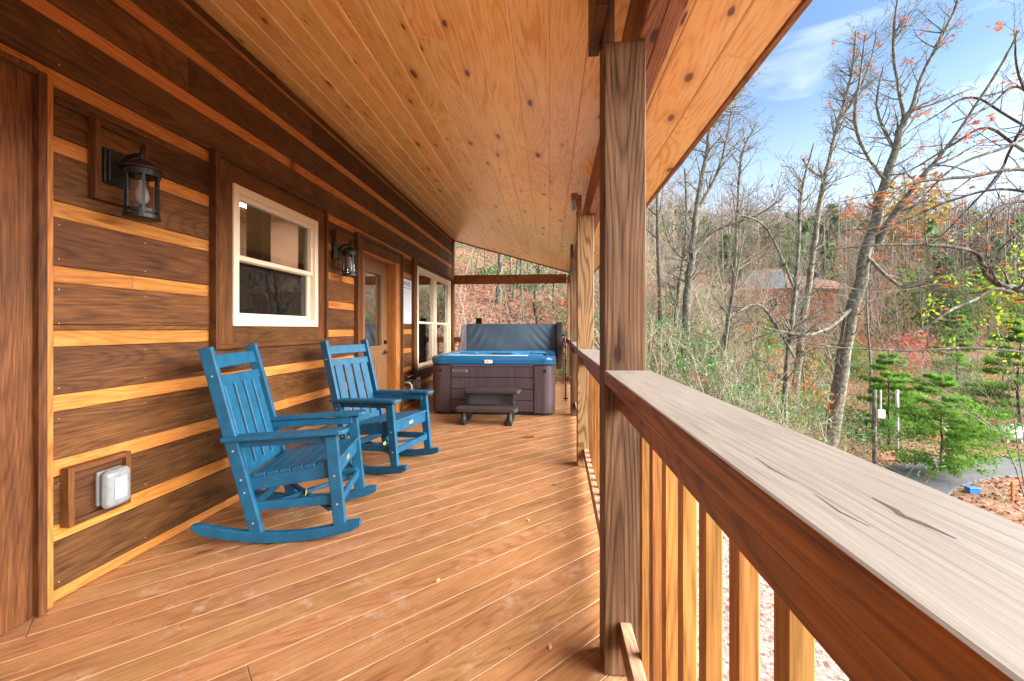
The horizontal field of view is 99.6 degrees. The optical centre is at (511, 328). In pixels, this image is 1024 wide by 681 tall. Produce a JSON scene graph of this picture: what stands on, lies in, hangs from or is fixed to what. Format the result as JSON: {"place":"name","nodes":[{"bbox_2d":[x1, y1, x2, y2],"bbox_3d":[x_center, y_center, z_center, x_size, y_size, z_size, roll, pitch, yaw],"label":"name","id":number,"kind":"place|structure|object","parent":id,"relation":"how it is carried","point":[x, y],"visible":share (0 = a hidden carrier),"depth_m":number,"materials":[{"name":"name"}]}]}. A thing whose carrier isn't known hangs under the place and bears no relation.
{"place":"outdoors","nodes":[
{"label":"outdoors","id":0,"kind":"place"},
{"bbox_2d":[455,243,1023,680],"bbox_3d":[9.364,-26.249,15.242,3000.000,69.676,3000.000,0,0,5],"label":"ground","id":1,"kind":"structure","parent":0,"point":[827,668],"depth_m":17.97,"materials":[{"name":"brown soil"}]},
{"bbox_2d":[0,0,454,634],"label":"log house","id":2,"kind":"structure","parent":1,"relation":"on","point":[272,190],"depth_m":2.37,"materials":[{"name":"wood"}]},
{"bbox_2d":[95,465,130,508],"bbox_3d":[-1.903,0.755,2.071,0.076,0.180,0.125,0,0,5],"label":"outlet cover","id":3,"kind":"object","parent":2,"relation":"attached to","point":[112,486],"visible":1,"depth_m":2.03,"materials":[{"name":"grey"}]},
{"bbox_2d":[115,475,126,499],"bbox_3d":[-1.867,0.755,2.067,0.004,0.100,0.057,0,0,5],"label":"cover window","id":4,"kind":"structure","parent":3,"relation":"in","point":[120,482],"depth_m":2.06,"materials":[{"name":"white plastic"}]},
{"bbox_2d":[103,147,164,222],"bbox_3d":[-1.823,-0.703,2.102,0.230,0.345,0.176,0,0,5],"label":"wall lantern","id":5,"kind":"object","parent":2,"relation":"attached to","point":[120,170],"depth_m":2.08,"materials":[{"name":"black metal"}]},
{"bbox_2d":[232,183,317,326],"bbox_3d":[-1.859,-0.500,3.424,0.094,0.960,1.058,0,0,5],"label":"window","id":6,"kind":"structure","parent":2,"relation":"in","point":[264,293],"depth_m":3.37,"materials":[{"name":"beige plastic"}]},
{"bbox_2d":[333,241,358,276],"bbox_3d":[-1.632,-0.693,4.284,0.230,0.345,0.176,0,0,5],"label":"wall lantern","id":7,"kind":"object","parent":2,"relation":"attached to","point":[349,251],"depth_m":4.25,"materials":[{"name":"black metal"}]},
{"bbox_2d":[364,257,388,413],"bbox_3d":[-1.759,0.147,5.469,0.106,2.045,0.990,0,0,5],"label":"door","id":8,"kind":"structure","parent":2,"relation":"in","point":[376,271],"depth_m":5.67,"materials":[{"name":"brown wood"}]},
{"bbox_2d":[404,279,410,323],"bbox_3d":[-1.575,-0.410,6.457,0.009,0.660,0.450,0,0,5],"label":"rules sign","id":9,"kind":"object","parent":2,"relation":"attached to","point":[407,301],"visible":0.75,"depth_m":6.50,"materials":[{"name":"white"}]},
{"bbox_2d":[413,377,420,389],"bbox_3d":[-1.502,0.860,6.837,0.090,0.190,0.160,0,0,5],"label":"outdoor socket","id":10,"kind":"object","parent":2,"relation":"attached to","point":[417,383],"visible":0.94,"depth_m":6.76,"materials":[{"name":"white plastic"}]},
{"bbox_2d":[417,266,450,370],"bbox_3d":[-1.477,-0.170,8.069,0.144,1.680,2.300,0,0,5],"label":"window","id":11,"kind":"structure","parent":2,"relation":"in","point":[433,291],"depth_m":7.94,"materials":[{"name":"beige plastic"}]},
{"bbox_2d":[193,0,812,283],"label":"porch roof","id":12,"kind":"structure","parent":2,"relation":"attached to","point":[474,123],"depth_m":2.68,"materials":[{"name":"brown wood"}]},
{"bbox_2d":[476,249,513,316],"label":"side tree","id":13,"kind":"object","parent":1,"relation":"on","point":[500,263],"visible":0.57,"depth_m":18.88,"materials":[{"name":"grey plant"}]},
{"bbox_2d":[493,253,523,322],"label":"bare tree","id":14,"kind":"object","parent":1,"relation":"on","point":[521,287],"depth_m":17.05,"materials":[{"name":"grey plant"}]},
{"bbox_2d":[503,259,532,300],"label":"slope tree","id":15,"kind":"object","parent":1,"relation":"on","point":[517,269],"visible":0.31,"depth_m":19.96,"materials":[{"name":"grey plant"}]},
{"bbox_2d":[508,263,550,323],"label":"slope tree","id":16,"kind":"object","parent":1,"relation":"on","point":[534,296],"visible":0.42,"depth_m":16.96,"materials":[{"name":"grey plant"}]},
{"bbox_2d":[525,268,563,318],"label":"slope tree","id":17,"kind":"object","parent":1,"relation":"on","point":[552,302],"visible":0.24,"depth_m":17.96,"materials":[{"name":"grey plant"}]},
{"bbox_2d":[646,197,675,264],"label":"bare tree","id":18,"kind":"object","parent":1,"relation":"on","point":[662,227],"visible":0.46,"depth_m":37.02,"materials":[{"name":"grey plant"}]},
{"bbox_2d":[646,162,695,270],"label":"leafy tree","id":19,"kind":"object","parent":1,"relation":"on","point":[661,204],"visible":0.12,"depth_m":34.01,"materials":[{"name":"brown plant"}]},
{"bbox_2d":[646,147,698,333],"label":"bare tree","id":20,"kind":"object","parent":1,"relation":"on","point":[657,237],"depth_m":16.16,"materials":[{"name":"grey plant"}]},
{"bbox_2d":[646,189,703,289],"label":"bare tree","id":21,"kind":"object","parent":1,"relation":"on","point":[654,232],"visible":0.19,"depth_m":32.05,"materials":[{"name":"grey plant"}]},
{"bbox_2d":[646,213,705,332],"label":"bare tree","id":22,"kind":"object","parent":1,"relation":"on","point":[665,272],"visible":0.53,"depth_m":17.93,"materials":[{"name":"grey plant"}]},
{"bbox_2d":[646,195,708,280],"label":"bare tree","id":23,"kind":"object","parent":1,"relation":"on","point":[661,236],"visible":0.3,"depth_m":26.64,"materials":[{"name":"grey plant"}]},
{"bbox_2d":[648,226,715,318],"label":"bare tree","id":24,"kind":"object","parent":1,"relation":"on","point":[671,277],"visible":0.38,"depth_m":18.82,"materials":[{"name":"grey plant"}]},
{"bbox_2d":[647,147,748,293],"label":"bare tree","id":25,"kind":"object","parent":1,"relation":"on","point":[698,221],"visible":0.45,"depth_m":24.86,"materials":[{"name":"grey plant"}]},
{"bbox_2d":[655,108,774,370],"bbox_3d":[7.474,-2.695,16.017,4.270,11.343,2.670,0,0,5],"label":"twin trunk tree","id":26,"kind":"object","parent":1,"relation":"on","point":[678,288],"visible":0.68,"depth_m":15.95,"materials":[{"name":"grey plant"}]},
{"bbox_2d":[651,66,797,372],"bbox_3d":[7.020,-4.014,14.841,4.860,12.564,2.864,0,0,5],"label":"lichen tree","id":27,"kind":"object","parent":1,"relation":"on","point":[688,275],"visible":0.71,"depth_m":14.89,"materials":[{"name":"grey plant"}]},
{"bbox_2d":[705,233,750,286],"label":"evergreen tree","id":28,"kind":"object","parent":1,"relation":"on","point":[725,256],"visible":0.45,"depth_m":49.70,"materials":[{"name":"green plant"}]},
{"bbox_2d":[685,151,776,323],"bbox_3d":[13.682,-4.790,27.124,5.752,13.482,5.818,0,0,12],"label":"bare tree","id":29,"kind":"object","parent":1,"relation":"on","point":[731,228],"visible":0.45,"depth_m":27.19,"materials":[{"name":"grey plant"}]},
{"bbox_2d":[455,221,1023,508],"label":"brushwood","id":30,"kind":"object","parent":1,"relation":"on","point":[703,309],"visible":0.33,"depth_m":15.97,"materials":[{"name":"plant"}]},
{"bbox_2d":[455,222,1023,476],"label":"undergrowth","id":31,"kind":"object","parent":1,"relation":"on","point":[750,388],"visible":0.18,"depth_m":15.66,"materials":[{"name":"green plant"}]},
{"bbox_2d":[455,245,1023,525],"bbox_3d":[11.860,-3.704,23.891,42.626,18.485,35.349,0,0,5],"label":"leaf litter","id":32,"kind":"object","parent":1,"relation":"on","point":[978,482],"visible":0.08,"depth_m":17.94,"materials":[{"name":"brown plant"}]},
{"bbox_2d":[695,242,785,393],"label":"leafy tree","id":33,"kind":"object","parent":1,"relation":"on","point":[761,313],"visible":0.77,"depth_m":15.65,"materials":[{"name":"brown plant"}]},
{"bbox_2d":[724,219,790,319],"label":"leafy tree","id":34,"kind":"object","parent":1,"relation":"on","point":[764,260],"visible":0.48,"depth_m":33.76,"materials":[{"name":"grey plant"}]},
{"bbox_2d":[682,113,834,379],"bbox_3d":[7.790,-2.624,15.334,5.437,9.728,4.152,5,-4,-11],"label":"bare tree","id":35,"kind":"object","parent":1,"relation":"on","point":[734,292],"visible":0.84,"depth_m":14.99,"materials":[{"name":"grey plant"}]},
{"bbox_2d":[721,220,798,379],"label":"bare tree","id":36,"kind":"object","parent":1,"relation":"on","point":[762,241],"visible":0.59,"depth_m":16.57,"materials":[{"name":"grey plant"}]},
{"bbox_2d":[725,197,796,299],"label":"bare tree","id":37,"kind":"object","parent":1,"relation":"on","point":[767,247],"visible":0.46,"depth_m":34.85,"materials":[{"name":"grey plant"}]},
{"bbox_2d":[736,309,792,356],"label":"evergreen tree","id":38,"kind":"object","parent":1,"relation":"on","point":[768,339],"visible":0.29,"depth_m":29.36,"materials":[{"name":"green plant"}]},
{"bbox_2d":[698,269,844,337],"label":"orange cabin","id":39,"kind":"object","parent":1,"relation":"on","point":[816,288],"visible":0.24,"depth_m":41.71,"materials":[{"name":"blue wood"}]},
{"bbox_2d":[743,221,804,276],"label":"evergreen tree","id":40,"kind":"object","parent":1,"relation":"on","point":[780,236],"visible":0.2,"depth_m":47.58,"materials":[{"name":"green plant"}]},
{"bbox_2d":[709,125,839,425],"bbox_3d":[7.957,-1.480,12.823,4.372,9.646,2.084,0,0,-29],"label":"slim tree","id":41,"kind":"object","parent":1,"relation":"on","point":[791,326],"visible":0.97,"depth_m":12.92,"materials":[{"name":"grey plant"}]},
{"bbox_2d":[527,252,1023,454],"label":"rusty undergrowth","id":42,"kind":"object","parent":1,"relation":"on","point":[808,381],"visible":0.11,"depth_m":20.46,"materials":[{"name":"plant"}]},
{"bbox_2d":[738,231,813,358],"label":"bare tree","id":43,"kind":"object","parent":1,"relation":"on","point":[773,282],"visible":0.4,"depth_m":33.30,"materials":[{"name":"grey plant"}]},
{"bbox_2d":[738,233,865,416],"bbox_3d":[12.570,-0.108,18.554,4.965,8.884,3.791,-6,6,-22],"label":"bare tree","id":44,"kind":"object","parent":1,"relation":"on","point":[799,313],"visible":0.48,"depth_m":18.68,"materials":[{"name":"grey plant"}]},
{"bbox_2d":[778,229,829,311],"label":"bare tree","id":45,"kind":"object","parent":1,"relation":"on","point":[802,264],"visible":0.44,"depth_m":37.23,"materials":[{"name":"grey plant"}]},
{"bbox_2d":[788,269,830,357],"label":"bare tree","id":46,"kind":"object","parent":1,"relation":"on","point":[816,304],"visible":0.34,"depth_m":31.54,"materials":[{"name":"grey plant"}]},
{"bbox_2d":[789,352,834,390],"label":"evergreen tree","id":47,"kind":"object","parent":1,"relation":"on","point":[813,358],"visible":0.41,"depth_m":25.80,"materials":[{"name":"green plant"}]},
{"bbox_2d":[794,257,836,351],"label":"bare tree","id":48,"kind":"object","parent":1,"relation":"on","point":[815,290],"visible":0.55,"depth_m":34.01,"materials":[{"name":"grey plant"}]},
{"bbox_2d":[775,242,875,374],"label":"bare tree","id":49,"kind":"object","parent":1,"relation":"on","point":[825,304],"visible":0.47,"depth_m":23.78,"materials":[{"name":"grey plant"}]},
{"bbox_2d":[807,203,857,280],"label":"evergreen tree","id":50,"kind":"object","parent":1,"relation":"on","point":[835,218],"visible":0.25,"depth_m":59.39,"materials":[{"name":"green plant"}]},
{"bbox_2d":[646,158,1023,327],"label":"hillside woods","id":51,"kind":"object","parent":1,"relation":"on","point":[957,214],"visible":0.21,"depth_m":55.65,"materials":[{"name":"brown plant"}]},
{"bbox_2d":[652,196,1023,257],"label":"ridge woods","id":52,"kind":"object","parent":1,"relation":"on","point":[1002,214],"visible":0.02,"depth_m":141.94,"materials":[{"name":"brown plant"}]},
{"bbox_2d":[785,6,898,431],"bbox_3d":[12.659,-3.614,17.013,3.743,17.578,2.476,0,0,-4],"label":"leaning tree","id":53,"kind":"object","parent":1,"relation":"on","point":[815,233],"visible":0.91,"depth_m":16.90,"materials":[{"name":"grey plant"}]},
{"bbox_2d":[819,332,868,370],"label":"evergreen tree","id":54,"kind":"object","parent":1,"relation":"on","point":[852,367],"visible":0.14,"depth_m":31.75,"materials":[{"name":"green plant"}]},
{"bbox_2d":[806,221,882,352],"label":"bare tree","id":55,"kind":"object","parent":1,"relation":"on","point":[851,244],"visible":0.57,"depth_m":35.45,"materials":[{"name":"brown plant"}]},
{"bbox_2d":[822,180,874,303],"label":"bare tree","id":56,"kind":"object","parent":1,"relation":"on","point":[851,228],"visible":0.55,"depth_m":51.27,"materials":[{"name":"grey plant"}]},
{"bbox_2d":[820,214,910,327],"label":"bare tree","id":57,"kind":"object","parent":1,"relation":"on","point":[856,260],"visible":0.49,"depth_m":45.44,"materials":[{"name":"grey plant"}]},
{"bbox_2d":[826,253,921,393],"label":"bare tree","id":58,"kind":"object","parent":1,"relation":"on","point":[878,323],"visible":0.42,"depth_m":27.31,"materials":[{"name":"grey plant"}]},
{"bbox_2d":[851,322,897,374],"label":"leafy tree","id":59,"kind":"object","parent":1,"relation":"on","point":[870,346],"visible":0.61,"depth_m":25.45,"materials":[{"name":"grey plant"}]},
{"bbox_2d":[728,0,1023,447],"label":"oak tree","id":60,"kind":"object","parent":1,"relation":"on","point":[839,383],"visible":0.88,"depth_m":13.53,"materials":[{"name":"grey plant"}]},
{"bbox_2d":[872,390,884,464],"bbox_3d":[13.069,3.832,15.437,0.306,3.299,0.249,0,0,5],"label":"utility post","id":61,"kind":"object","parent":1,"relation":"on","point":[878,413],"visible":0.91,"depth_m":15.44,"materials":[{"name":"grey"}]},
{"bbox_2d":[800,182,963,415],"bbox_3d":[19.493,-1.312,23.221,5.186,12.290,5.538,0,0,-4],"label":"bare tree","id":62,"kind":"object","parent":1,"relation":"on","point":[868,335],"visible":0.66,"depth_m":22.99,"materials":[{"name":"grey plant"}]},
{"bbox_2d":[744,20,1023,386],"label":"overhanging tree","id":63,"kind":"object","parent":1,"relation":"on","point":[993,280],"visible":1,"depth_m":6.94,"materials":[{"name":"grey plant"}]},
{"bbox_2d":[869,256,900,328],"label":"leafy tree","id":64,"kind":"object","parent":1,"relation":"on","point":[884,282],"visible":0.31,"depth_m":44.75,"materials":[{"name":"brown plant"}]},
{"bbox_2d":[843,352,944,444],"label":"pine tree","id":65,"kind":"object","parent":1,"relation":"on","point":[893,382],"visible":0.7,"depth_m":18.88,"materials":[{"name":"green plant"}]},
{"bbox_2d":[859,273,928,370],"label":"leafy tree","id":66,"kind":"object","parent":1,"relation":"on","point":[893,308],"visible":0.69,"depth_m":31.61,"materials":[{"name":"plant"}]},
{"bbox_2d":[895,390,898,459],"bbox_3d":[15.129,3.896,17.000,0.129,3.002,0.129,0,0,27],"label":"marker post","id":67,"kind":"object","parent":1,"relation":"on","point":[896,406],"visible":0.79,"depth_m":16.97,"materials":[{"name":"white plastic"}]},
{"bbox_2d":[868,268,935,335],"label":"evergreen tree","id":68,"kind":"object","parent":1,"relation":"on","point":[903,304],"visible":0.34,"depth_m":41.85,"materials":[{"name":"green plant"}]},
{"bbox_2d":[868,237,943,356],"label":"leafy tree","id":69,"kind":"object","parent":1,"relation":"on","point":[894,286],"visible":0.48,"depth_m":34.11,"materials":[{"name":"brown plant"}]},
{"bbox_2d":[856,151,960,260],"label":"yellow tree","id":70,"kind":"object","parent":1,"relation":"on","point":[945,208],"visible":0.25,"depth_m":59.22,"materials":[{"name":"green plant"}]},
{"bbox_2d":[800,172,1023,496],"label":"leafy sapling","id":71,"kind":"object","parent":1,"relation":"on","point":[1000,313],"visible":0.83,"depth_m":12.10,"materials":[{"name":"green plant"}]},
{"bbox_2d":[865,319,974,400],"bbox_3d":[24.367,1.849,26.009,5.087,5.504,4.700,0,0,-23],"label":"red bush","id":72,"kind":"object","parent":1,"relation":"on","point":[915,345],"visible":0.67,"depth_m":25.95,"materials":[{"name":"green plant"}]},
{"bbox_2d":[884,239,970,351],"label":"leafy tree","id":73,"kind":"object","parent":1,"relation":"on","point":[924,275],"visible":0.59,"depth_m":37.33,"materials":[{"name":"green plant"}]},
{"bbox_2d":[899,241,958,359],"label":"bare tree","id":74,"kind":"object","parent":1,"relation":"on","point":[922,318],"visible":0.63,"depth_m":34.47,"materials":[{"name":"brown plant"}]},
{"bbox_2d":[852,119,1010,258],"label":"autumn leaves","id":75,"kind":"object","parent":1,"relation":"on","point":[934,174],"visible":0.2,"depth_m":89.19,"materials":[{"name":"brown plant"}]},
{"bbox_2d":[867,371,1023,479],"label":"pine tree","id":76,"kind":"object","parent":1,"relation":"on","point":[967,432],"visible":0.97,"depth_m":15.15,"materials":[{"name":"green plant"}]},
{"bbox_2d":[903,255,997,341],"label":"evergreen tree","id":77,"kind":"object","parent":1,"relation":"on","point":[964,309],"visible":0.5,"depth_m":37.56,"materials":[{"name":"green plant"}]},
{"bbox_2d":[917,312,988,380],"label":"evergreen tree","id":78,"kind":"object","parent":1,"relation":"on","point":[960,356],"visible":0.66,"depth_m":29.80,"materials":[{"name":"green plant"}]},
{"bbox_2d":[924,242,986,346],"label":"bare tree","id":79,"kind":"object","parent":1,"relation":"on","point":[959,290],"visible":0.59,"depth_m":36.79,"materials":[{"name":"brown plant"}]},
{"bbox_2d":[935,362,976,411],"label":"bare tree","id":80,"kind":"object","parent":1,"relation":"on","point":[962,381],"visible":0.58,"depth_m":20.49,"materials":[{"name":"brown plant"}]},
{"bbox_2d":[963,485,981,493],"bbox_3d":[14.575,5.100,13.700,0.360,0.210,0.240,0,0,5],"label":"blue box","id":81,"kind":"object","parent":1,"relation":"on","point":[969,489],"visible":0.97,"depth_m":13.61,"materials":[{"name":"blue plastic"}]},
{"bbox_2d":[959,307,995,362],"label":"leafy tree","id":82,"kind":"object","parent":1,"relation":"on","point":[979,325],"visible":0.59,"depth_m":31.77,"materials":[{"name":"green plant"}]},
{"bbox_2d":[939,263,1023,332],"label":"evergreen tree","id":83,"kind":"object","parent":1,"relation":"on","point":[1015,305],"visible":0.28,"depth_m":39.24,"materials":[{"name":"green plant"}]},
{"bbox_2d":[944,314,1023,426],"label":"pine tree","id":84,"kind":"object","parent":1,"relation":"on","point":[1016,332],"visible":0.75,"depth_m":21.30,"materials":[{"name":"green plant"}]},
{"bbox_2d":[949,266,1023,392],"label":"leafy tree","id":85,"kind":"object","parent":1,"relation":"on","point":[1008,305],"visible":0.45,"depth_m":25.20,"materials":[{"name":"green plant"}]},
{"bbox_2d":[959,235,1021,335],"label":"bare tree","id":86,"kind":"object","parent":1,"relation":"on","point":[995,268],"visible":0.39,"depth_m":38.92,"materials":[{"name":"plant"}]},
{"bbox_2d":[976,297,1019,396],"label":"bare tree","id":87,"kind":"object","parent":1,"relation":"on","point":[1003,331],"visible":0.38,"depth_m":26.32,"materials":[{"name":"plant"}]},
{"bbox_2d":[995,424,1023,443],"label":"gas tank","id":88,"kind":"object","parent":1,"relation":"on","point":[1018,436],"visible":0.28,"depth_m":20.29,"materials":[{"name":"white metal"}]},
{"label":"deck framing","id":89,"kind":"structure","parent":1,"relation":"on","visible":0},
{"bbox_2d":[0,383,626,680],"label":"deck floor","id":90,"kind":"structure","parent":89,"relation":"on","point":[304,598],"depth_m":1.97,"materials":[{"name":"wood"}]},
{"bbox_2d":[190,343,376,542],"bbox_3d":[-1.340,0.641,2.679,0.880,1.090,0.656,0,0,-8],"label":"rocking chair","id":91,"kind":"object","parent":90,"relation":"on","point":[251,422],"visible":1,"depth_m":2.45,"materials":[{"name":"blue"}]},
{"bbox_2d":[320,339,439,474],"bbox_3d":[-1.168,0.641,3.834,0.880,1.090,0.656,0,0,18],"label":"rocking chair","id":92,"kind":"object","parent":90,"relation":"on","point":[388,426],"visible":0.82,"depth_m":3.78,"materials":[{"name":"blue"}]},
{"bbox_2d":[455,387,520,425],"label":"tub steps","id":93,"kind":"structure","parent":90,"relation":"on","point":[483,395],"depth_m":5.62,"materials":[{"name":"black plastic"}]},
{"bbox_2d":[432,350,555,414],"bbox_3d":[-0.204,0.774,6.815,1.773,0.821,1.726,0,0,5],"label":"hot tub","id":94,"kind":"object","parent":90,"relation":"on","point":[529,373],"visible":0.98,"depth_m":5.99,"materials":[{"name":"black plastic"}]},
{"bbox_2d":[460,322,562,368],"bbox_3d":[-0.009,0.284,7.725,1.834,0.806,0.531,0,0,5],"label":"tub cover","id":95,"kind":"object","parent":94,"relation":"on","point":[548,337],"visible":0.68,"depth_m":7.75,"materials":[{"name":"grey leather"}]},
{"bbox_2d":[454,337,566,381],"bbox_3d":[-0.038,0.660,9.459,2.470,0.980,0.140,0,0,5],"label":"railing","id":96,"kind":"object","parent":90,"relation":"on","point":[557,378],"visible":0.14,"depth_m":9.38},
{"bbox_2d":[561,334,567,400],"bbox_3d":[0.865,0.633,7.275,0.084,1.107,0.258,0,0,-21],"label":"cover lifter","id":97,"kind":"object","parent":90,"relation":"on","point":[565,398],"visible":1,"depth_m":7.19,"materials":[{"name":"black metal"}]},
{"bbox_2d":[567,275,569,383],"bbox_3d":[1.260,0.013,9.336,0.147,2.347,0.141,0,0,5],"label":"porch post","id":98,"kind":"object","parent":90,"relation":"on","point":[568,332],"visible":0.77,"depth_m":9.27,"materials":[{"name":"brown wood"}]},
{"bbox_2d":[570,244,575,415],"bbox_3d":[0.877,0.013,5.987,0.147,2.347,0.141,0,0,5],"label":"porch post","id":99,"kind":"object","parent":90,"relation":"on","point":[572,332],"visible":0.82,"depth_m":5.92,"materials":[{"name":"brown wood"}]},
{"bbox_2d":[576,195,593,465],"bbox_3d":[0.638,0.013,3.799,0.147,2.347,0.141,0,0,5],"label":"porch post","id":100,"kind":"object","parent":90,"relation":"on","point":[584,281],"visible":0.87,"depth_m":3.73,"materials":[{"name":"brown wood"}]},
{"bbox_2d":[571,193,577,210],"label":"bracket block","id":101,"kind":"structure","parent":100,"relation":"attached to","point":[574,198],"depth_m":3.70,"materials":[{"name":"grey"}]},
{"bbox_2d":[578,349,599,539],"bbox_3d":[0.526,0.640,2.672,0.156,0.999,2.126,0,0,6],"label":"railing","id":102,"kind":"object","parent":90,"relation":"on","point":[591,360],"visible":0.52,"depth_m":2.90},
{"bbox_2d":[600,0,645,675],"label":"porch post","id":103,"kind":"object","parent":90,"relation":"on","point":[622,205],"visible":0.73,"depth_m":1.48,"materials":[{"name":"brown wood"}]},
{"bbox_2d":[588,0,607,56],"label":"bracket block","id":104,"kind":"structure","parent":103,"relation":"attached to","point":[597,10],"depth_m":1.50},
{"bbox_2d":[604,370,1023,680],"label":"railing","id":105,"kind":"object","parent":103,"relation":"attached to","point":[866,570],"visible":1,"depth_m":0.41,"materials":[{"name":"brown wood"}]},
{"bbox_2d":[649,0,1023,224],"label":"sky","id":106,"kind":"structure","parent":0,"point":[790,89],"materials":[{"name":"blue"}]},
{"bbox_2d":[885,457,1023,494],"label":"road","id":107,"kind":"structure","parent":0,"point":[945,483],"depth_m":15.32,"materials":[{"name":"asphalt"}]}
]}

